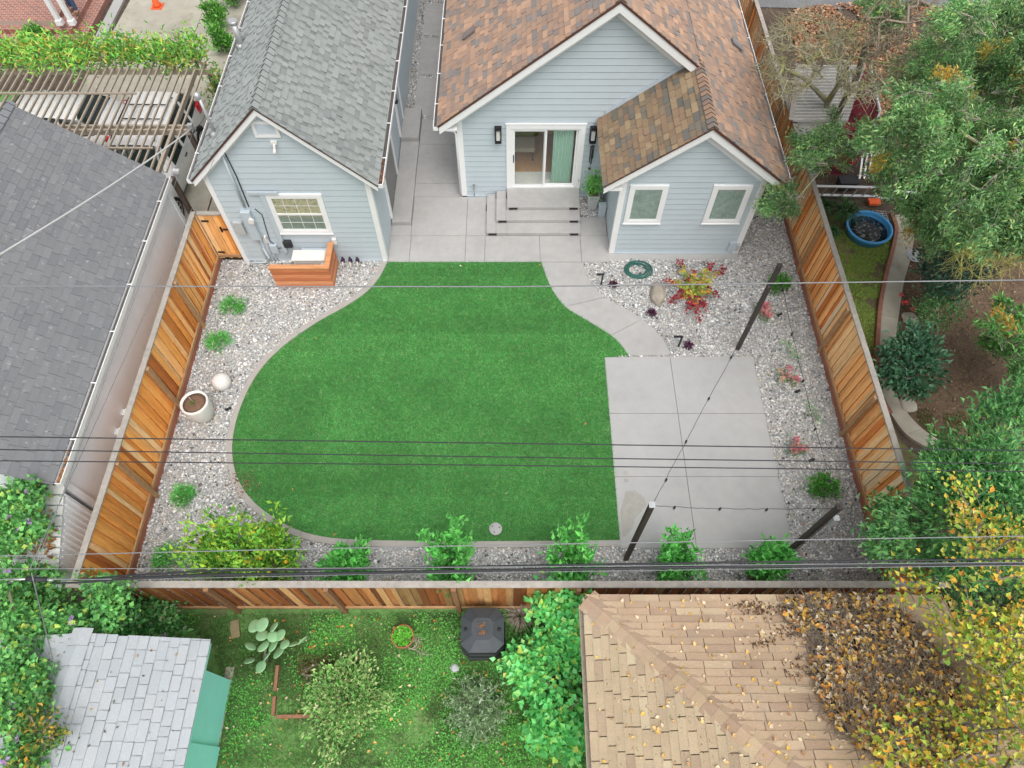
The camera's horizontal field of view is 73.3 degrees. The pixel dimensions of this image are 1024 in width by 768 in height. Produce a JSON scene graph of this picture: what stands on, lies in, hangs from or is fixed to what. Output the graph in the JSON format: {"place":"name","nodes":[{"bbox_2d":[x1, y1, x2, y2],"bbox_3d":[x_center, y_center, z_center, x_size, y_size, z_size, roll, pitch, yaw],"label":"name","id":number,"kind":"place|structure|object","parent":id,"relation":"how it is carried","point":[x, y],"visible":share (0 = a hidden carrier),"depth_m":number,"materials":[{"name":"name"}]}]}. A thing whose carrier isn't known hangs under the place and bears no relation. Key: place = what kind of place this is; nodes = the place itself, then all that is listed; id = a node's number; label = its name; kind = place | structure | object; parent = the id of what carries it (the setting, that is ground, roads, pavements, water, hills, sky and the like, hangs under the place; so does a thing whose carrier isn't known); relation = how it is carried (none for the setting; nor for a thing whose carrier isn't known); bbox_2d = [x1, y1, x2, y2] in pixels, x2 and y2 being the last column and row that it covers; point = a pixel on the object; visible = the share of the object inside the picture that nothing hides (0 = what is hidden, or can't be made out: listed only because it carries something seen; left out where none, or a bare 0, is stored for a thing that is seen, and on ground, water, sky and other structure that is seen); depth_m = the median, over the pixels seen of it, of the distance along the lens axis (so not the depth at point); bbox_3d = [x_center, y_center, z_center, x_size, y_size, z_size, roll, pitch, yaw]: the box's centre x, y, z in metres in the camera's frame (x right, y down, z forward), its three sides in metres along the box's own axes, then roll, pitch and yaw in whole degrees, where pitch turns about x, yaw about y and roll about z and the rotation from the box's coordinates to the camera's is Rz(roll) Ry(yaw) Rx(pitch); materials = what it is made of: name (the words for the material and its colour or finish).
{"place":"outdoors","nodes":[
{"label":"outdoors","id":0,"kind":"place"},
{"bbox_2d":[0,100,201,523],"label":"house","id":1,"kind":"structure","parent":0,"point":[58,345],"depth_m":14.40,"materials":[{"name":"white"}]},
{"bbox_2d":[81,0,235,245],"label":"driveway","id":2,"kind":"structure","parent":0,"point":[191,192],"depth_m":22.43,"materials":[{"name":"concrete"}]},
{"bbox_2d":[0,90,126,145],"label":"parked car","id":3,"kind":"object","parent":2,"relation":"on","point":[80,112],"visible":0.26,"depth_m":19.77,"materials":[{"name":"white paint"}]},
{"bbox_2d":[0,61,216,244],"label":"pergola","id":4,"kind":"object","parent":2,"relation":"on","point":[138,130],"visible":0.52,"depth_m":18.04,"materials":[{"name":"brown wood"}]},
{"bbox_2d":[0,128,191,255],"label":"service drop","id":5,"kind":"object","parent":4,"relation":"attached to","point":[57,219],"visible":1,"depth_m":11.52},
{"bbox_2d":[0,13,217,85],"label":"vine","id":6,"kind":"object","parent":4,"relation":"attached to","point":[53,50],"visible":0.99,"depth_m":18.63,"materials":[{"name":"green plant"}]},
{"bbox_2d":[103,91,204,214],"bbox_3d":[-10.180,-6.346,19.348,2.240,1.867,4.630,1,59,1],"label":"parked car","id":7,"kind":"object","parent":2,"relation":"on","point":[181,149],"visible":0.29,"depth_m":19.15,"materials":[{"name":"white paint"}]},
{"bbox_2d":[118,0,246,54],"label":"driveway slab","id":8,"kind":"structure","parent":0,"point":[171,14],"depth_m":24.28,"materials":[{"name":"concrete"}]},
{"bbox_2d":[195,0,229,29],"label":"bush","id":9,"kind":"object","parent":8,"relation":"on","point":[212,8],"visible":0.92,"depth_m":23.30,"materials":[{"name":"green plant"}]},
{"bbox_2d":[203,18,234,53],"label":"bush","id":10,"kind":"object","parent":8,"relation":"on","point":[221,37],"visible":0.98,"depth_m":22.73,"materials":[{"name":"green plant"}]},
{"bbox_2d":[74,608,585,767],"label":"weedy ground","id":11,"kind":"structure","parent":0,"point":[213,665],"depth_m":13.09,"materials":[{"name":"green plant"}]},
{"bbox_2d":[0,633,71,767],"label":"vine","id":12,"kind":"object","parent":11,"relation":"on","point":[20,675],"visible":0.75,"depth_m":10.37,"materials":[{"name":"green plant"}]},
{"bbox_2d":[4,702,72,767],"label":"vine","id":13,"kind":"object","parent":11,"relation":"on","point":[60,730],"visible":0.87,"depth_m":9.90,"materials":[{"name":"green plant"}]},
{"bbox_2d":[0,627,230,767],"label":"shed","id":14,"kind":"structure","parent":11,"relation":"on","point":[138,711],"depth_m":10.77,"materials":[{"name":"green paint"}]},
{"bbox_2d":[185,743,219,767],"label":"door","id":15,"kind":"structure","parent":14,"relation":"in","point":[199,755],"depth_m":11.90,"materials":[{"name":"green paint"}]},
{"bbox_2d":[79,571,193,637],"bbox_3d":[-7.071,4.276,12.850,2.029,2.171,1.485,0,59,0],"label":"vine","id":16,"kind":"object","parent":11,"relation":"on","point":[152,617],"visible":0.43,"depth_m":12.82,"materials":[{"name":"green plant"}]},
{"bbox_2d":[243,617,307,672],"bbox_3d":[-4.583,5.013,13.056,1.064,1.061,0.921,17,61,10],"label":"prickly pear","id":17,"kind":"object","parent":11,"relation":"on","point":[272,636],"visible":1,"depth_m":13.06,"materials":[{"name":"green plant"}]},
{"bbox_2d":[287,647,337,693],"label":"plant","id":18,"kind":"object","parent":11,"relation":"on","point":[304,670],"visible":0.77,"depth_m":13.15,"materials":[{"name":"green plant"}]},
{"bbox_2d":[297,640,401,767],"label":"shrub","id":19,"kind":"object","parent":11,"relation":"on","point":[341,697],"visible":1,"depth_m":12.52,"materials":[{"name":"green plant"}]},
{"bbox_2d":[391,624,413,648],"bbox_3d":[-2.129,4.957,13.481,0.450,0.355,0.450,0,59,0],"label":"plant bowl","id":20,"kind":"object","parent":11,"relation":"on","point":[402,636],"visible":1,"depth_m":13.38,"materials":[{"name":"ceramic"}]},
{"bbox_2d":[442,669,516,750],"bbox_3d":[-0.609,5.977,12.704,1.436,0.767,1.417,0,59,0],"label":"rosemary bush","id":21,"kind":"object","parent":11,"relation":"on","point":[477,711],"visible":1,"depth_m":12.68,"materials":[{"name":"green plant"}]},
{"bbox_2d":[460,608,504,660],"bbox_3d":[-0.555,4.794,13.236,0.850,0.942,0.850,0,59,0],"label":"compost bin","id":22,"kind":"object","parent":11,"relation":"on","point":[482,634],"visible":1,"depth_m":12.91,"materials":[{"name":"black plastic"}]},
{"bbox_2d":[65,581,945,613],"bbox_3d":[-0.105,4.083,13.136,15.790,1.840,0.188,0,59,0],"label":"fence","id":23,"kind":"object","parent":11,"relation":"on","point":[487,594],"visible":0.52,"depth_m":12.69,"materials":[{"name":"brown wood"}]},
{"bbox_2d":[489,571,592,767],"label":"shrub","id":24,"kind":"object","parent":11,"relation":"on","point":[549,652],"visible":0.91,"depth_m":12.42,"materials":[{"name":"green plant"}]},
{"bbox_2d":[230,260,627,542],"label":"lawn","id":25,"kind":"structure","parent":0,"point":[491,538],"depth_m":16.14,"materials":[{"name":"plant"}]},
{"bbox_2d":[388,0,609,261],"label":"courtyard paving","id":26,"kind":"structure","parent":0,"point":[443,215],"depth_m":19.25,"materials":[{"name":"concrete"}]},
{"bbox_2d":[392,141,418,225],"bbox_3d":[-3.080,-5.868,20.056,0.540,0.200,3.290,0,59,0],"label":"landing step","id":27,"kind":"object","parent":26,"relation":"on","point":[403,205],"visible":1,"depth_m":19.90,"materials":[{"name":"concrete"}]},
{"bbox_2d":[486,188,580,235],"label":"steps","id":28,"kind":"structure","parent":26,"relation":"on","point":[533,211],"depth_m":19.18,"materials":[{"name":"concrete"}]},
{"bbox_2d":[133,0,883,605],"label":"gravel bed","id":29,"kind":"object","parent":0,"point":[661,324],"visible":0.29,"depth_m":16.61,"materials":[{"name":"grey gravel"}]},
{"bbox_2d":[71,211,221,580],"bbox_3d":[-7.856,0.112,15.506,0.188,1.900,9.040,0,59,0],"label":"fence","id":30,"kind":"object","parent":29,"relation":"on","point":[142,411],"visible":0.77,"depth_m":15.01,"materials":[{"name":"brown wood"}]},
{"bbox_2d":[196,211,241,257],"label":"gate","id":31,"kind":"structure","parent":30,"relation":"attached to","point":[220,232],"depth_m":17.71,"materials":[{"name":"brown wood"}]},
{"bbox_2d":[180,390,213,422],"bbox_3d":[-7.221,0.541,15.842,0.630,0.804,0.630,0,59,0],"label":"planter pot","id":32,"kind":"object","parent":29,"relation":"on","point":[196,406],"visible":1,"depth_m":15.67,"materials":[{"name":"ceramic"}]},
{"bbox_2d":[161,499,307,591],"bbox_3d":[-5.285,3.208,13.019,2.511,2.958,1.784,0,59,0],"label":"lemon tree","id":33,"kind":"object","parent":29,"relation":"on","point":[271,535],"visible":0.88,"depth_m":12.91,"materials":[{"name":"green plant"}]},
{"bbox_2d":[268,242,338,287],"bbox_3d":[-5.400,-3.089,17.979,1.540,0.835,0.890,0,59,0],"label":"wood screen","id":34,"kind":"object","parent":29,"relation":"on","point":[325,274],"visible":0.98,"depth_m":17.71,"materials":[{"name":"brown wood"}]},
{"bbox_2d":[291,250,325,264],"bbox_3d":[-5.260,-3.147,18.066,0.860,0.625,0.420,0,59,0],"label":"air conditioner","id":35,"kind":"object","parent":29,"relation":"on","point":[308,257],"visible":0.46,"depth_m":17.82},
{"bbox_2d":[313,534,374,597],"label":"shrub","id":36,"kind":"object","parent":29,"relation":"on","point":[348,558],"visible":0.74,"depth_m":13.68,"materials":[{"name":"green plant"}]},
{"bbox_2d":[401,108,421,143],"bbox_3d":[-3.080,-7.909,21.193,0.540,0.330,1.360,0,59,0],"label":"landing step","id":37,"kind":"object","parent":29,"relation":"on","point":[411,125],"visible":0.89,"depth_m":21.00,"materials":[{"name":"concrete"}]},
{"bbox_2d":[414,511,478,597],"bbox_3d":[-1.195,3.383,13.069,1.228,2.695,1.364,0,59,0],"label":"shrub","id":38,"kind":"object","parent":29,"relation":"on","point":[456,556],"visible":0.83,"depth_m":12.85,"materials":[{"name":"green plant"}]},
{"bbox_2d":[538,511,607,593],"bbox_3d":[1.257,3.396,13.286,1.348,2.310,1.326,-40,67,-21],"label":"shrub","id":39,"kind":"object","parent":29,"relation":"on","point":[576,554],"visible":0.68,"depth_m":13.16,"materials":[{"name":"green plant"}]},
{"bbox_2d":[575,167,606,208],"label":"potted shrub","id":40,"kind":"object","parent":29,"relation":"on","point":[593,194],"visible":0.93,"depth_m":18.94,"materials":[{"name":"green plant"}]},
{"bbox_2d":[650,523,708,580],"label":"shrub","id":41,"kind":"object","parent":29,"relation":"on","point":[673,552],"visible":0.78,"depth_m":13.20,"materials":[{"name":"green plant"}]},
{"bbox_2d":[662,259,726,321],"bbox_3d":[4.720,-2.567,17.904,1.537,0.421,2.105,28,63,16],"label":"autumn shrub","id":42,"kind":"object","parent":29,"relation":"on","point":[693,294],"visible":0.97,"depth_m":17.82,"materials":[{"name":"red plant"}]},
{"bbox_2d":[735,263,782,350],"bbox_3d":[5.609,-1.671,15.791,0.104,3.250,0.104,0,59,0],"label":"light post","id":43,"kind":"object","parent":29,"relation":"on","point":[778,267],"visible":0.98,"depth_m":15.54,"materials":[{"name":"black metal"}]},
{"bbox_2d":[741,533,804,580],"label":"shrub","id":44,"kind":"object","parent":29,"relation":"on","point":[769,551],"visible":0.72,"depth_m":13.37,"materials":[{"name":"green plant"}]},
{"bbox_2d":[789,504,842,551],"bbox_3d":[5.698,2.910,13.158,0.212,3.100,0.152,0,59,0],"label":"light post","id":45,"kind":"object","parent":29,"relation":"on","point":[830,518],"visible":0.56,"depth_m":12.52,"materials":[{"name":"black metal"}]},
{"bbox_2d":[802,470,843,500],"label":"shrub","id":46,"kind":"object","parent":29,"relation":"on","point":[822,486],"visible":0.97,"depth_m":15.00,"materials":[{"name":"green plant"}]},
{"bbox_2d":[739,0,938,593],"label":"fence","id":47,"kind":"object","parent":29,"relation":"on","point":[876,419],"visible":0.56,"depth_m":16.09,"materials":[{"name":"brown wood"}]},
{"bbox_2d":[0,0,1023,684],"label":"ground","id":48,"kind":"structure","parent":0,"point":[770,26],"depth_m":20.41,"materials":[{"name":"soil"}]},
{"bbox_2d":[0,0,109,47],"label":"porch","id":49,"kind":"object","parent":48,"relation":"on","point":[17,14],"visible":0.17,"depth_m":23.74,"materials":[{"name":"red brick"}]},
{"bbox_2d":[0,485,115,588],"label":"lean to","id":50,"kind":"object","parent":48,"relation":"on","point":[71,520],"visible":0.36,"depth_m":12.93,"materials":[{"name":"white metal"}]},
{"bbox_2d":[0,473,140,671],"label":"vine","id":51,"kind":"object","parent":48,"relation":"on","point":[20,523],"visible":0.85,"depth_m":11.89,"materials":[{"name":"green plant"}]},
{"bbox_2d":[186,0,417,263],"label":"garage","id":52,"kind":"structure","parent":48,"relation":"on","point":[301,147],"depth_m":16.55,"materials":[{"name":"paint"}]},
{"bbox_2d":[265,194,333,234],"bbox_3d":[-5.265,-4.197,17.085,1.410,1.355,0.073,0,59,0],"label":"window","id":53,"kind":"structure","parent":52,"relation":"in","point":[293,214],"depth_m":17.06,"materials":[{"name":"white paint"}]},
{"bbox_2d":[384,134,397,218],"bbox_3d":[-3.349,-5.946,18.730,0.058,2.140,1.850,0,59,0],"label":"glass door","id":54,"kind":"structure","parent":52,"relation":"in","point":[391,168],"depth_m":19.01,"materials":[{"name":"white paint"}]},
{"bbox_2d":[226,261,620,547],"bbox_3d":[-2.967,1.593,15.688,6.081,0.095,9.746,-32,64,-18],"label":"lawn edging","id":55,"kind":"object","parent":48,"relation":"on","point":[254,506],"visible":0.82,"depth_m":15.06,"materials":[{"name":"concrete"}]},
{"bbox_2d":[433,0,790,253],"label":"house","id":56,"kind":"structure","parent":48,"relation":"on","point":[668,99],"depth_m":16.84,"materials":[{"name":"paint"}]},
{"bbox_2d":[505,123,586,187],"bbox_3d":[0.880,-6.152,18.618,2.100,2.205,0.130,0,59,0],"label":"sliding door","id":57,"kind":"structure","parent":56,"relation":"in","point":[511,128],"depth_m":18.38,"materials":[{"name":"white paint"}]},
{"bbox_2d":[551,130,574,182],"bbox_3d":[1.375,-6.247,18.758,0.550,2.000,0.090,0,59,0],"label":"curtain","id":58,"kind":"object","parent":56,"relation":"hanging from","point":[563,142],"visible":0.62,"depth_m":18.79,"materials":[{"name":"green fabric"}]},
{"bbox_2d":[622,184,669,224],"bbox_3d":[3.330,-4.457,17.175,0.980,1.305,0.073,0,59,0],"label":"window","id":59,"kind":"structure","parent":56,"relation":"in","point":[645,204],"depth_m":17.14,"materials":[{"name":"white paint"}]},
{"bbox_2d":[701,184,753,224],"bbox_3d":[5.355,-4.457,17.175,0.990,1.305,0.073,0,59,0],"label":"window","id":60,"kind":"structure","parent":56,"relation":"in","point":[726,205],"depth_m":17.14,"materials":[{"name":"white paint"}]},
{"bbox_2d":[778,63,865,174],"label":"garden shed","id":61,"kind":"structure","parent":48,"relation":"on","point":[804,115],"depth_m":18.89,"materials":[{"name":"white"}]},
{"bbox_2d":[744,0,938,117],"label":"bare tree","id":62,"kind":"object","parent":48,"relation":"on","point":[845,73],"visible":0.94,"depth_m":15.17,"materials":[{"name":"brown plant"}]},
{"bbox_2d":[822,67,880,174],"bbox_3d":[9.566,-7.349,19.657,0.893,2.400,2.150,0,59,0],"label":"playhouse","id":63,"kind":"object","parent":48,"relation":"on","point":[856,110],"visible":0.32,"depth_m":19.03,"materials":[{"name":"paint"}]},
{"bbox_2d":[783,2,943,144],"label":"fallen leaf litter","id":64,"kind":"object","parent":48,"relation":"on","point":[827,10],"visible":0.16,"depth_m":23.83,"materials":[{"name":"brown plant"}]},
{"bbox_2d":[818,0,948,175],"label":"bare tree","id":65,"kind":"object","parent":48,"relation":"on","point":[909,7],"visible":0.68,"depth_m":14.92,"materials":[{"name":"brown plant"}]},
{"bbox_2d":[852,0,917,76],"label":"tree","id":66,"kind":"object","parent":48,"relation":"on","point":[877,10],"visible":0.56,"depth_m":15.42,"materials":[{"name":"green plant"}]},
{"bbox_2d":[750,0,1023,268],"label":"tree","id":67,"kind":"object","parent":48,"relation":"on","point":[972,81],"visible":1,"depth_m":12.05,"materials":[{"name":"green plant"}]},
{"bbox_2d":[856,481,951,570],"bbox_3d":[7.478,2.873,13.537,2.180,2.392,1.863,0,59,0],"label":"shrub","id":68,"kind":"object","parent":48,"relation":"on","point":[878,506],"visible":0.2,"depth_m":13.00,"materials":[{"name":"green plant"}]},
{"bbox_2d":[859,140,981,262],"bbox_3d":[9.587,-3.934,16.437,3.340,4.446,5.785,23,62,13],"label":"conifer tree","id":69,"kind":"object","parent":48,"relation":"on","point":[923,223],"visible":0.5,"depth_m":14.76,"materials":[{"name":"green plant"}]},
{"bbox_2d":[849,366,1023,602],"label":"laurel tree","id":70,"kind":"object","parent":48,"relation":"on","point":[989,413],"visible":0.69,"depth_m":11.91,"materials":[{"name":"green plant"}]},
{"bbox_2d":[852,464,1023,767],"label":"birch tree","id":71,"kind":"object","parent":48,"relation":"on","point":[997,648],"visible":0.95,"depth_m":9.25,"materials":[{"name":"yellow plant"}]},
{"bbox_2d":[925,557,1023,725],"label":"bush","id":72,"kind":"object","parent":48,"relation":"on","point":[996,589],"visible":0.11,"depth_m":12.44,"materials":[{"name":"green plant"}]},
{"bbox_2d":[0,436,1023,450],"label":"overhead wire","id":73,"kind":"object","parent":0,"point":[506,443],"visible":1,"depth_m":4.58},
{"bbox_2d":[0,279,1023,286],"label":"overhead wire","id":74,"kind":"object","parent":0,"point":[546,286],"visible":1,"depth_m":3.16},
{"bbox_2d":[0,449,1023,463],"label":"overhead wire","id":75,"kind":"object","parent":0,"point":[506,457],"visible":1,"depth_m":4.77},
{"bbox_2d":[0,460,1023,471],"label":"overhead wire","id":76,"kind":"object","parent":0,"point":[506,465],"visible":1,"depth_m":4.89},
{"bbox_2d":[0,536,1023,556],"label":"overhead wire","id":77,"kind":"object","parent":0,"point":[517,544],"visible":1,"depth_m":6.45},
{"bbox_2d":[0,562,1023,568],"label":"overhead wire","id":78,"kind":"object","parent":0,"point":[498,566],"visible":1,"depth_m":7.09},
{"bbox_2d":[0,565,1023,579],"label":"overhead wire","id":79,"kind":"object","parent":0,"point":[548,571],"visible":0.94,"depth_m":7.24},
{"bbox_2d":[50,558,1023,583],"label":"cable bundle","id":80,"kind":"object","parent":79,"relation":"attached to","point":[127,577],"visible":0.94,"depth_m":7.14,"materials":[{"name":"black rubber"}]},
{"bbox_2d":[542,262,670,354],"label":"walkway","id":81,"kind":"structure","parent":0,"point":[641,337],"depth_m":17.71,"materials":[{"name":"concrete"}]},
{"bbox_2d":[605,357,791,547],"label":"patio","id":82,"kind":"structure","parent":0,"point":[643,406],"depth_m":15.71,"materials":[{"name":"concrete"}]},
{"bbox_2d":[620,491,645,536],"bbox_3d":[2.588,2.826,14.918,0.496,0.001,1.126,16,61,10],"label":"patio stain","id":83,"kind":"object","parent":82,"relation":"on","point":[633,504],"visible":1,"depth_m":14.97,"materials":[{"name":"concrete"}]},
{"bbox_2d":[579,590,1023,767],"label":"house","id":84,"kind":"structure","parent":0,"point":[607,615],"depth_m":10.48,"materials":[{"name":"beige"}]},
{"bbox_2d":[591,596,944,767],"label":"roof","id":85,"kind":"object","parent":84,"relation":"on","point":[762,632],"visible":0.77,"depth_m":10.36,"materials":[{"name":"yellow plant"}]},
{"bbox_2d":[729,597,821,680],"bbox_3d":[4.208,4.013,10.977,1.278,0.623,1.658,-14,60,-8],"label":"roof debris","id":86,"kind":"object","parent":84,"relation":"on","point":[766,641],"visible":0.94,"depth_m":11.06,"materials":[{"name":"brown plant"}]},
{"bbox_2d":[783,592,970,767],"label":"dark debris","id":87,"kind":"object","parent":84,"relation":"on","point":[842,655],"visible":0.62,"depth_m":10.54,"materials":[{"name":"brown plant"}]},
{"bbox_2d":[771,574,985,767],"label":"leaf heap","id":88,"kind":"object","parent":84,"relation":"on","point":[859,713],"visible":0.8,"depth_m":10.44,"materials":[{"name":"brown plant"}]},
{"bbox_2d":[740,0,989,10],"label":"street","id":89,"kind":"structure","parent":0,"point":[783,3],"depth_m":24.79,"materials":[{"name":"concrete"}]},
{"bbox_2d":[820,215,919,498],"bbox_3d":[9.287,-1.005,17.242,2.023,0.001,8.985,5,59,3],"label":"moss ground","id":90,"kind":"structure","parent":0,"point":[844,249],"depth_m":18.28,"materials":[{"name":"green plant"}]},
{"bbox_2d":[823,193,864,230],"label":"strap leaf plant","id":91,"kind":"object","parent":90,"relation":"on","point":[846,209],"visible":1,"depth_m":19.12,"materials":[{"name":"green plant"}]},
{"bbox_2d":[845,210,892,247],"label":"paddling pool","id":92,"kind":"structure","parent":90,"relation":"on","point":[875,230],"depth_m":18.97,"materials":[{"name":"plastic"}]},
{"bbox_2d":[873,212,898,414],"bbox_3d":[9.671,-2.071,17.814,0.462,0.130,6.685,15,60,9],"label":"brick edging","id":93,"kind":"object","parent":90,"relation":"on","point":[894,223],"visible":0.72,"depth_m":17.95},
{"bbox_2d":[880,214,937,447],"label":"garden path","id":94,"kind":"structure","parent":0,"point":[909,427],"depth_m":17.62,"materials":[{"name":"concrete"}]},
{"bbox_2d":[895,237,1023,447],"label":"garden soil","id":95,"kind":"structure","parent":0,"point":[997,371],"depth_m":17.12,"materials":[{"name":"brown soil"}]},
{"bbox_2d":[859,315,953,403],"bbox_3d":[9.072,-0.378,15.883,2.758,1.728,1.849,-35,65,-19],"label":"shrub","id":96,"kind":"object","parent":95,"relation":"on","point":[919,342],"visible":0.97,"depth_m":15.48,"materials":[{"name":"green plant"}]},
{"bbox_2d":[899,285,973,332],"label":"shrub","id":97,"kind":"object","parent":95,"relation":"on","point":[937,305],"visible":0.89,"depth_m":16.88,"materials":[{"name":"green plant"}]},
{"bbox_2d":[908,243,1001,304],"bbox_3d":[10.853,-2.954,17.180,2.086,2.103,3.398,26,63,15],"label":"shrub","id":98,"kind":"object","parent":95,"relation":"on","point":[925,268],"visible":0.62,"depth_m":16.52,"materials":[{"name":"green plant"}]},
{"bbox_2d":[931,234,1023,297],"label":"bare tree","id":99,"kind":"object","parent":95,"relation":"on","point":[957,255],"visible":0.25,"depth_m":13.95,"materials":[{"name":"yellow plant"}]},
{"bbox_2d":[971,290,1023,383],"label":"shrub","id":100,"kind":"object","parent":95,"relation":"on","point":[1006,334],"visible":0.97,"depth_m":15.32,"materials":[{"name":"green plant"}]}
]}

